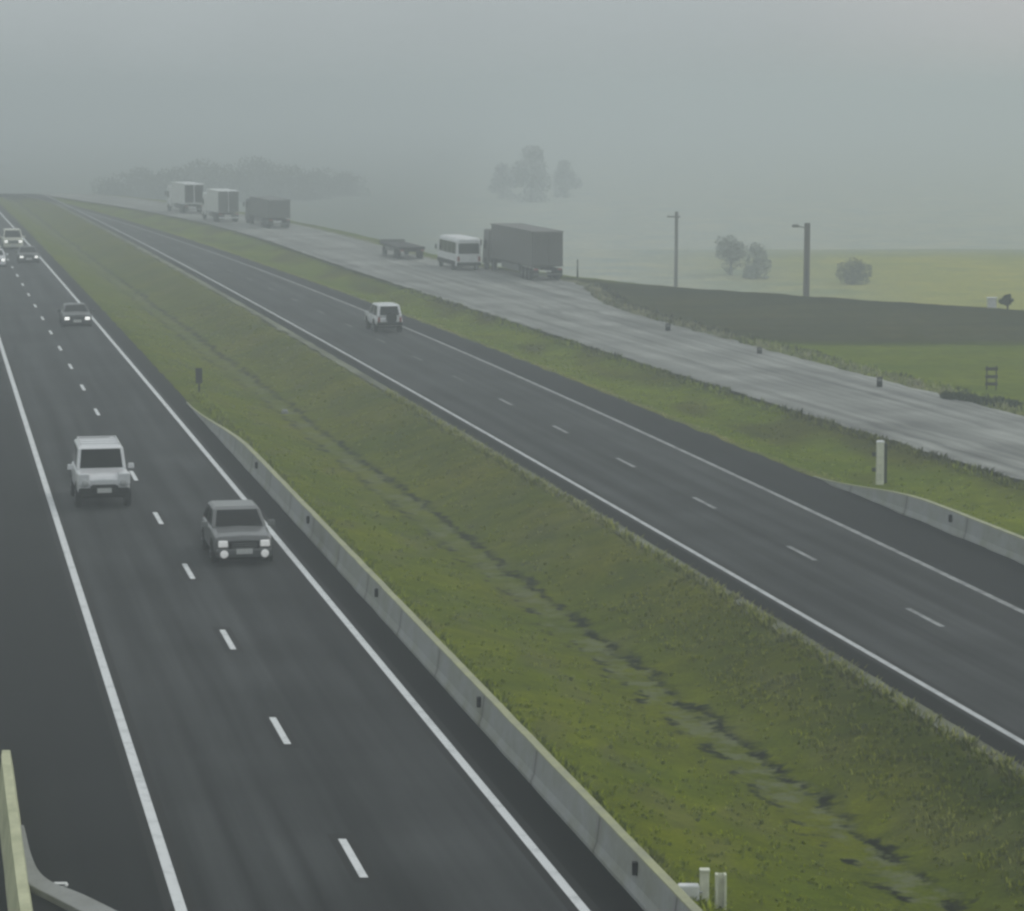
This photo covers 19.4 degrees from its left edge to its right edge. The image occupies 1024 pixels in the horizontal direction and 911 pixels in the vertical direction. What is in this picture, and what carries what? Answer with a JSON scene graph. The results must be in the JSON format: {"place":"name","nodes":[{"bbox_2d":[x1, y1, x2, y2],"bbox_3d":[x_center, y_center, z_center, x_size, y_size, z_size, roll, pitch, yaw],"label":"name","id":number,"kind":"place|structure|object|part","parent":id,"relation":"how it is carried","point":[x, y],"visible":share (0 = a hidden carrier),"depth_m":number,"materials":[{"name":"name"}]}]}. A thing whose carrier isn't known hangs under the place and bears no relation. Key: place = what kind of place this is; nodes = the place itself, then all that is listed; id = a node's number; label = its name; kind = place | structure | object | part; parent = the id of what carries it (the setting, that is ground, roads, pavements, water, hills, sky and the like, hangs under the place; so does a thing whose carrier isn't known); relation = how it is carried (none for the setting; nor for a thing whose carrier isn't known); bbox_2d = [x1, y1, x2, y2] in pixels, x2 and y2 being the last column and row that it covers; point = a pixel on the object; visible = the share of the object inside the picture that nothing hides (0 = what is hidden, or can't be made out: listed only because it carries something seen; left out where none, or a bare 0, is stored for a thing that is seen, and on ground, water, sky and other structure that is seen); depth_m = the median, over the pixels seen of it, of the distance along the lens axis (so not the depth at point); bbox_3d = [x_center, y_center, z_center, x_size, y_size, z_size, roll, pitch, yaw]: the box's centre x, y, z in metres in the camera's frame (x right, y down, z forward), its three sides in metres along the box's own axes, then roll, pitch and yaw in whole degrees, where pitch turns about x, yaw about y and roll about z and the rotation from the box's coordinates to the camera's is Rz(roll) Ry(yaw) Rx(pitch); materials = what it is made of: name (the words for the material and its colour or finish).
{"place":"outdoors","nodes":[
{"label":"outdoors","id":0,"kind":"place"},
{"bbox_2d":[0,361,163,910],"bbox_3d":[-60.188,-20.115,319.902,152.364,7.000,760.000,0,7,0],"label":"road shoulder","id":1,"kind":"object","parent":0,"point":[79,820],"visible":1,"depth_m":71.23},
{"bbox_2d":[54,882,67,886],"bbox_3d":[-8.616,8.175,57.002,0.290,0.060,0.157,0,7,0],"label":"road stud","id":2,"kind":"object","parent":1,"relation":"on","point":[64,884],"visible":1,"depth_m":56.95,"materials":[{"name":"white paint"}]},
{"bbox_2d":[20,825,115,910],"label":"kerb","id":3,"kind":"structure","parent":1,"relation":"on","point":[42,886],"depth_m":56.09,"materials":[{"name":"concrete"}]},
{"bbox_2d":[0,211,600,910],"bbox_3d":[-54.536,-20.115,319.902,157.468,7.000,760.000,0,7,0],"label":"road","id":4,"kind":"structure","parent":0,"point":[254,814],"depth_m":74.15,"materials":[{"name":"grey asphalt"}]},
{"bbox_2d":[0,248,7,266],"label":"hatchback car","id":5,"kind":"object","parent":4,"relation":"on","point":[2,259],"visible":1,"depth_m":259.71,"materials":[{"name":"white paint"}]},
{"bbox_2d":[0,228,24,249],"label":"people carrier","id":6,"kind":"object","parent":4,"relation":"on","point":[12,238],"visible":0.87,"depth_m":288.26,"materials":[{"name":"white paint"}]},
{"bbox_2d":[15,246,40,262],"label":"saloon car","id":7,"kind":"object","parent":4,"relation":"on","point":[27,254],"visible":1,"depth_m":266.06,"materials":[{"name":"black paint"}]},
{"bbox_2d":[57,303,93,326],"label":"saloon car","id":8,"kind":"object","parent":4,"relation":"on","point":[74,314],"visible":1,"depth_m":193.48,"materials":[{"name":"black paint"}]},
{"bbox_2d":[0,338,186,910],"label":"road markings","id":9,"kind":"object","parent":4,"relation":"on","point":[166,864],"visible":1,"depth_m":74.74,"materials":[{"name":"white paint"}]},
{"bbox_2d":[0,329,197,910],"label":"road marking borders","id":10,"kind":"object","parent":4,"relation":"on","point":[164,892],"visible":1,"depth_m":74.74,"materials":[{"name":"white paint"}]},
{"bbox_2d":[67,435,133,506],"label":"off roader","id":11,"kind":"object","parent":4,"relation":"on","point":[97,467],"visible":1,"depth_m":110.02,"materials":[{"name":"white paint"}]},
{"bbox_2d":[72,443,75,461],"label":"side window","id":12,"kind":"structure","parent":11,"relation":"in","point":[73,455],"depth_m":112.19,"materials":[{"name":"black glass"}]},
{"bbox_2d":[74,447,76,465],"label":"side window","id":13,"kind":"structure","parent":11,"relation":"in","point":[75,447],"depth_m":110.85,"materials":[{"name":"black glass"}]},
{"bbox_2d":[0,246,367,876],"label":"road markings","id":14,"kind":"object","parent":4,"relation":"on","point":[355,862],"visible":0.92,"depth_m":71.55,"materials":[{"name":"white paint"}]},
{"bbox_2d":[0,245,379,882],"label":"road marking borders","id":15,"kind":"object","parent":4,"relation":"on","point":[361,858],"visible":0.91,"depth_m":71.66,"materials":[{"name":"white paint"}]},
{"bbox_2d":[201,500,274,562],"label":"estate car","id":16,"kind":"object","parent":4,"relation":"on","point":[234,530],"visible":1,"depth_m":96.64,"materials":[{"name":"grey paint"}]},
{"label":"side window","id":17,"kind":"part","parent":16,"relation":"part of","materials":[{"name":"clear glass"}]},
{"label":"side window","id":18,"kind":"part","parent":16,"relation":"part of","materials":[{"name":"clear glass"}]},
{"bbox_2d":[0,212,589,910],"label":"road markings","id":19,"kind":"object","parent":4,"relation":"on","point":[526,840],"visible":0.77,"depth_m":75.49,"materials":[{"name":"white paint"}]},
{"bbox_2d":[0,204,643,910],"bbox_3d":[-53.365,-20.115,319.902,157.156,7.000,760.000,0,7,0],"label":"road shoulder","id":20,"kind":"object","parent":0,"point":[594,878],"visible":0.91,"depth_m":77.59},
{"bbox_2d":[0,105,1023,910],"bbox_3d":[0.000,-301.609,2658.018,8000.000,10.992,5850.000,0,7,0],"label":"ground","id":21,"kind":"structure","parent":0,"point":[920,209],"depth_m":183.55,"materials":[{"name":"green plant"}]},
{"bbox_2d":[0,750,32,910],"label":"concrete barrier","id":22,"kind":"object","parent":21,"relation":"on","point":[18,895],"visible":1,"depth_m":57.50,"materials":[{"name":"beige concrete"}]},
{"bbox_2d":[89,177,132,196],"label":"tree","id":23,"kind":"object","parent":21,"relation":"on","point":[116,185],"visible":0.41,"depth_m":646.26,"materials":[{"name":"green plant"}]},
{"bbox_2d":[110,166,161,199],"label":"tree","id":24,"kind":"object","parent":21,"relation":"on","point":[135,182],"visible":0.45,"depth_m":685.68,"materials":[{"name":"green plant"}]},
{"bbox_2d":[141,167,193,200],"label":"tree","id":25,"kind":"object","parent":21,"relation":"on","point":[157,192],"visible":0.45,"depth_m":655.80,"materials":[{"name":"green plant"}]},
{"bbox_2d":[167,158,226,191],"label":"tree","id":26,"kind":"object","parent":21,"relation":"on","point":[192,170],"visible":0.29,"depth_m":695.33,"materials":[{"name":"green plant"}]},
{"bbox_2d":[195,368,201,391],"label":"hazard marker","id":27,"kind":"object","parent":21,"relation":"on","point":[198,375],"visible":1,"depth_m":152.31,"materials":[{"name":"plastic"}]},
{"bbox_2d":[197,163,259,202],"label":"tree","id":28,"kind":"object","parent":21,"relation":"on","point":[228,180],"visible":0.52,"depth_m":676.20,"materials":[{"name":"green plant"}]},
{"bbox_2d":[234,156,289,195],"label":"tree","id":29,"kind":"object","parent":21,"relation":"on","point":[256,166],"visible":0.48,"depth_m":714.82,"materials":[{"name":"green plant"}]},
{"bbox_2d":[253,164,319,200],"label":"tree","id":30,"kind":"object","parent":21,"relation":"on","point":[283,178],"visible":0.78,"depth_m":685.80,"materials":[{"name":"green plant"}]},
{"bbox_2d":[294,167,339,199],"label":"tree","id":31,"kind":"object","parent":21,"relation":"on","point":[319,184],"visible":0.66,"depth_m":696.29,"materials":[{"name":"green plant"}]},
{"bbox_2d":[330,170,370,196],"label":"tree","id":32,"kind":"object","parent":21,"relation":"on","point":[347,183],"visible":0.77,"depth_m":715.97,"materials":[{"name":"green plant"}]},
{"bbox_2d":[186,402,702,910],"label":"concrete barrier","id":33,"kind":"object","parent":21,"relation":"on","point":[628,862],"visible":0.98,"depth_m":70.26,"materials":[{"name":"concrete"}]},
{"bbox_2d":[487,162,516,198],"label":"tree","id":34,"kind":"object","parent":21,"relation":"on","point":[498,185],"visible":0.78,"depth_m":696.68,"materials":[{"name":"green plant"}]},
{"bbox_2d":[502,144,554,202],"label":"tree","id":35,"kind":"object","parent":21,"relation":"on","point":[536,176],"visible":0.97,"depth_m":676.32,"materials":[{"name":"green plant"}]},
{"bbox_2d":[552,159,582,197],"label":"tree","id":36,"kind":"object","parent":21,"relation":"on","point":[561,179],"visible":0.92,"depth_m":706.07,"materials":[{"name":"green plant"}]},
{"bbox_2d":[667,212,679,286],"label":"utility pole","id":37,"kind":"object","parent":21,"relation":"on","point":[676,216],"visible":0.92,"depth_m":317.57,"materials":[{"name":"brown wood"}]},
{"bbox_2d":[678,868,726,909],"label":"guardrail post","id":38,"kind":"object","parent":21,"relation":"on","point":[690,889],"visible":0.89,"depth_m":55.71,"materials":[{"name":"beige paint"}]},
{"bbox_2d":[714,234,750,274],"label":"tree","id":39,"kind":"object","parent":21,"relation":"on","point":[730,254],"visible":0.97,"depth_m":351.13,"materials":[{"name":"green plant"}]},
{"bbox_2d":[741,242,772,279],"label":"tree","id":40,"kind":"object","parent":21,"relation":"on","point":[757,262],"visible":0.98,"depth_m":344.03,"materials":[{"name":"green plant"}]},
{"bbox_2d":[792,223,809,295],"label":"utility pole","id":41,"kind":"object","parent":21,"relation":"on","point":[806,275],"visible":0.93,"depth_m":261.62,"materials":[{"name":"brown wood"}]},
{"bbox_2d":[835,257,872,284],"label":"tree","id":42,"kind":"object","parent":21,"relation":"on","point":[853,275],"visible":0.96,"depth_m":334.60,"materials":[{"name":"green plant"}]},
{"bbox_2d":[872,440,886,484],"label":"marker post","id":43,"kind":"object","parent":21,"relation":"on","point":[880,468],"visible":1,"depth_m":115.52,"materials":[{"name":"beige paint"}]},
{"bbox_2d":[813,476,1023,564],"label":"concrete barrier","id":44,"kind":"object","parent":21,"relation":"on","point":[988,536],"visible":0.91,"depth_m":102.83,"materials":[{"name":"concrete"}]},
{"bbox_2d":[939,390,1023,408],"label":"hedge","id":45,"kind":"object","parent":21,"relation":"on","point":[967,397],"visible":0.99,"depth_m":145.47,"materials":[{"name":"green plant"}]},
{"bbox_2d":[985,366,997,389],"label":"wooden hurdle","id":46,"kind":"object","parent":21,"relation":"on","point":[987,368],"visible":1,"depth_m":152.83,"materials":[{"name":"brown wood"}]},
{"bbox_2d":[986,297,997,307],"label":"roadside cabinet","id":47,"kind":"object","parent":21,"relation":"on","point":[991,302],"visible":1,"depth_m":208.41,"materials":[{"name":"grey metal"}]},
{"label":"cabinet door","id":48,"kind":"part","parent":47,"relation":"part of","materials":[{"name":"white paint"}]},
{"bbox_2d":[998,294,1013,308],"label":"shrub","id":49,"kind":"object","parent":21,"relation":"on","point":[1006,299],"visible":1,"depth_m":206.40,"materials":[{"name":"green plant"}]},
{"bbox_2d":[0,194,1023,748],"bbox_3d":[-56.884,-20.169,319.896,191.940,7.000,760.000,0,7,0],"label":"road","id":50,"kind":"structure","parent":0,"point":[868,592],"depth_m":107.38,"materials":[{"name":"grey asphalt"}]},
{"bbox_2d":[99,217,463,380],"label":"road markings","id":51,"kind":"object","parent":50,"relation":"on","point":[322,312],"visible":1,"depth_m":194.70,"materials":[{"name":"white paint"}]},
{"bbox_2d":[365,302,402,331],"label":"sport utility car","id":52,"kind":"object","parent":50,"relation":"on","point":[383,315],"visible":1,"depth_m":187.85,"materials":[{"name":"white paint"}]},
{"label":"rear window","id":53,"kind":"part","parent":52,"relation":"part of","materials":[{"name":"grey glass"}]},
{"bbox_2d":[16,194,1023,613],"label":"road markings","id":54,"kind":"object","parent":50,"relation":"on","point":[676,448],"visible":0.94,"depth_m":118.99,"materials":[{"name":"white paint"}]},
{"bbox_2d":[41,194,1023,744],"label":"road markings","id":55,"kind":"object","parent":50,"relation":"on","point":[971,712],"visible":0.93,"depth_m":96.94,"materials":[{"name":"white paint"}]},
{"bbox_2d":[499,399,943,625],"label":"road markings","id":56,"kind":"object","parent":50,"relation":"on","point":[909,609],"visible":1,"depth_m":98.42,"materials":[{"name":"white paint"}]},
{"bbox_2d":[0,194,1023,479],"bbox_3d":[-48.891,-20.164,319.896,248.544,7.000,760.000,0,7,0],"label":"service road","id":57,"kind":"structure","parent":0,"point":[970,432],"depth_m":175.11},
{"bbox_2d":[165,182,203,212],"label":"box lorry","id":58,"kind":"object","parent":57,"relation":"on","point":[183,196],"visible":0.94,"depth_m":375.22,"materials":[{"name":"white paint"}]},
{"bbox_2d":[200,189,238,221],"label":"box lorry","id":59,"kind":"object","parent":57,"relation":"on","point":[218,205],"visible":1,"depth_m":349.25,"materials":[{"name":"white paint"}]},
{"bbox_2d":[218,191,227,211],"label":"rear door","id":60,"kind":"structure","parent":59,"relation":"in","point":[222,195],"depth_m":348.61,"materials":[{"name":"grey metal"}]},
{"bbox_2d":[229,191,238,211],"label":"rear door","id":61,"kind":"structure","parent":59,"relation":"in","point":[233,195],"depth_m":349.04,"materials":[{"name":"grey metal"}]},
{"bbox_2d":[243,196,290,227],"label":"box lorry","id":62,"kind":"object","parent":57,"relation":"on","point":[266,211],"visible":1,"depth_m":334.58,"materials":[{"name":"grey metal"}]},
{"bbox_2d":[269,200,278,217],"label":"rear door","id":63,"kind":"structure","parent":62,"relation":"in","point":[273,205],"depth_m":332.57,"materials":[{"name":"grey metal"}]},
{"bbox_2d":[280,200,289,217],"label":"rear door","id":64,"kind":"structure","parent":62,"relation":"in","point":[284,204],"depth_m":332.89,"materials":[{"name":"grey metal"}]},
{"bbox_2d":[380,239,424,258],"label":"flatbed trailer","id":65,"kind":"object","parent":57,"relation":"on","point":[398,245],"visible":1,"depth_m":273.07,"materials":[{"name":"grey metal"}]},
{"bbox_2d":[435,234,480,269],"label":"minibus","id":66,"kind":"object","parent":57,"relation":"on","point":[454,250],"visible":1,"depth_m":253.95,"materials":[{"name":"white paint"}]},
{"bbox_2d":[439,239,443,250],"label":"side window","id":67,"kind":"structure","parent":66,"relation":"in","point":[441,240],"depth_m":259.51,"materials":[{"name":"black glass"}]},
{"bbox_2d":[443,240,447,251],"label":"side window","id":68,"kind":"structure","parent":66,"relation":"in","point":[445,241],"depth_m":257.87,"materials":[{"name":"black glass"}]},
{"bbox_2d":[447,241,451,252],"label":"side window","id":69,"kind":"structure","parent":66,"relation":"in","point":[449,247],"depth_m":256.17,"materials":[{"name":"black glass"}]},
{"bbox_2d":[451,242,455,253],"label":"side window","id":70,"kind":"structure","parent":66,"relation":"in","point":[453,243],"depth_m":254.55,"materials":[{"name":"black glass"}]},
{"bbox_2d":[459,243,478,253],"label":"rear window","id":71,"kind":"structure","parent":66,"relation":"in","point":[470,248],"depth_m":253.68,"materials":[{"name":"black glass"}]},
{"bbox_2d":[480,223,563,279],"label":"articulated lorry","id":72,"kind":"object","parent":57,"relation":"on","point":[517,246],"visible":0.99,"depth_m":242.75,"materials":[{"name":"grey metal"}]},
{"bbox_2d":[533,232,546,265],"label":"rear door","id":73,"kind":"structure","parent":72,"relation":"in","point":[539,239],"depth_m":239.36,"materials":[{"name":"grey metal"}]},
{"bbox_2d":[549,232,562,265],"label":"rear door","id":74,"kind":"structure","parent":72,"relation":"in","point":[555,238],"depth_m":239.66,"materials":[{"name":"grey metal"}]},
{"bbox_2d":[665,324,670,330],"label":"delineator post","id":75,"kind":"object","parent":57,"relation":"on","point":[667,327],"visible":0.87,"depth_m":189.62,"materials":[{"name":"plastic"}]},
{"bbox_2d":[757,347,761,353],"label":"delineator post","id":76,"kind":"object","parent":57,"relation":"on","point":[759,350],"visible":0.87,"depth_m":172.99,"materials":[{"name":"plastic"}]},
{"bbox_2d":[877,377,881,386],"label":"delineator post","id":77,"kind":"object","parent":57,"relation":"on","point":[879,381],"visible":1,"depth_m":153.41,"materials":[{"name":"plastic"}]},
{"bbox_2d":[0,0,1023,106],"label":"sky","id":78,"kind":"structure","parent":0,"point":[389,53],"materials":[{"name":"grey"}]},
{"bbox_2d":[15,194,1023,773],"bbox_3d":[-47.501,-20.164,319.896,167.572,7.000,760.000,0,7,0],"label":"road edge","id":79,"kind":"object","parent":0,"point":[383,388],"visible":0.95,"depth_m":105.15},
{"bbox_2d":[17,194,1023,609],"bbox_3d":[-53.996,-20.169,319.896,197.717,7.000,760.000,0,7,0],"label":"road shoulder","id":80,"kind":"object","parent":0,"point":[979,566],"visible":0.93,"depth_m":116.86},
{"bbox_2d":[43,196,1023,765],"bbox_3d":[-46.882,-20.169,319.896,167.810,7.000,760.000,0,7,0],"label":"road shoulder","id":81,"kind":"object","parent":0,"point":[1001,744],"visible":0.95,"depth_m":94.72}
]}

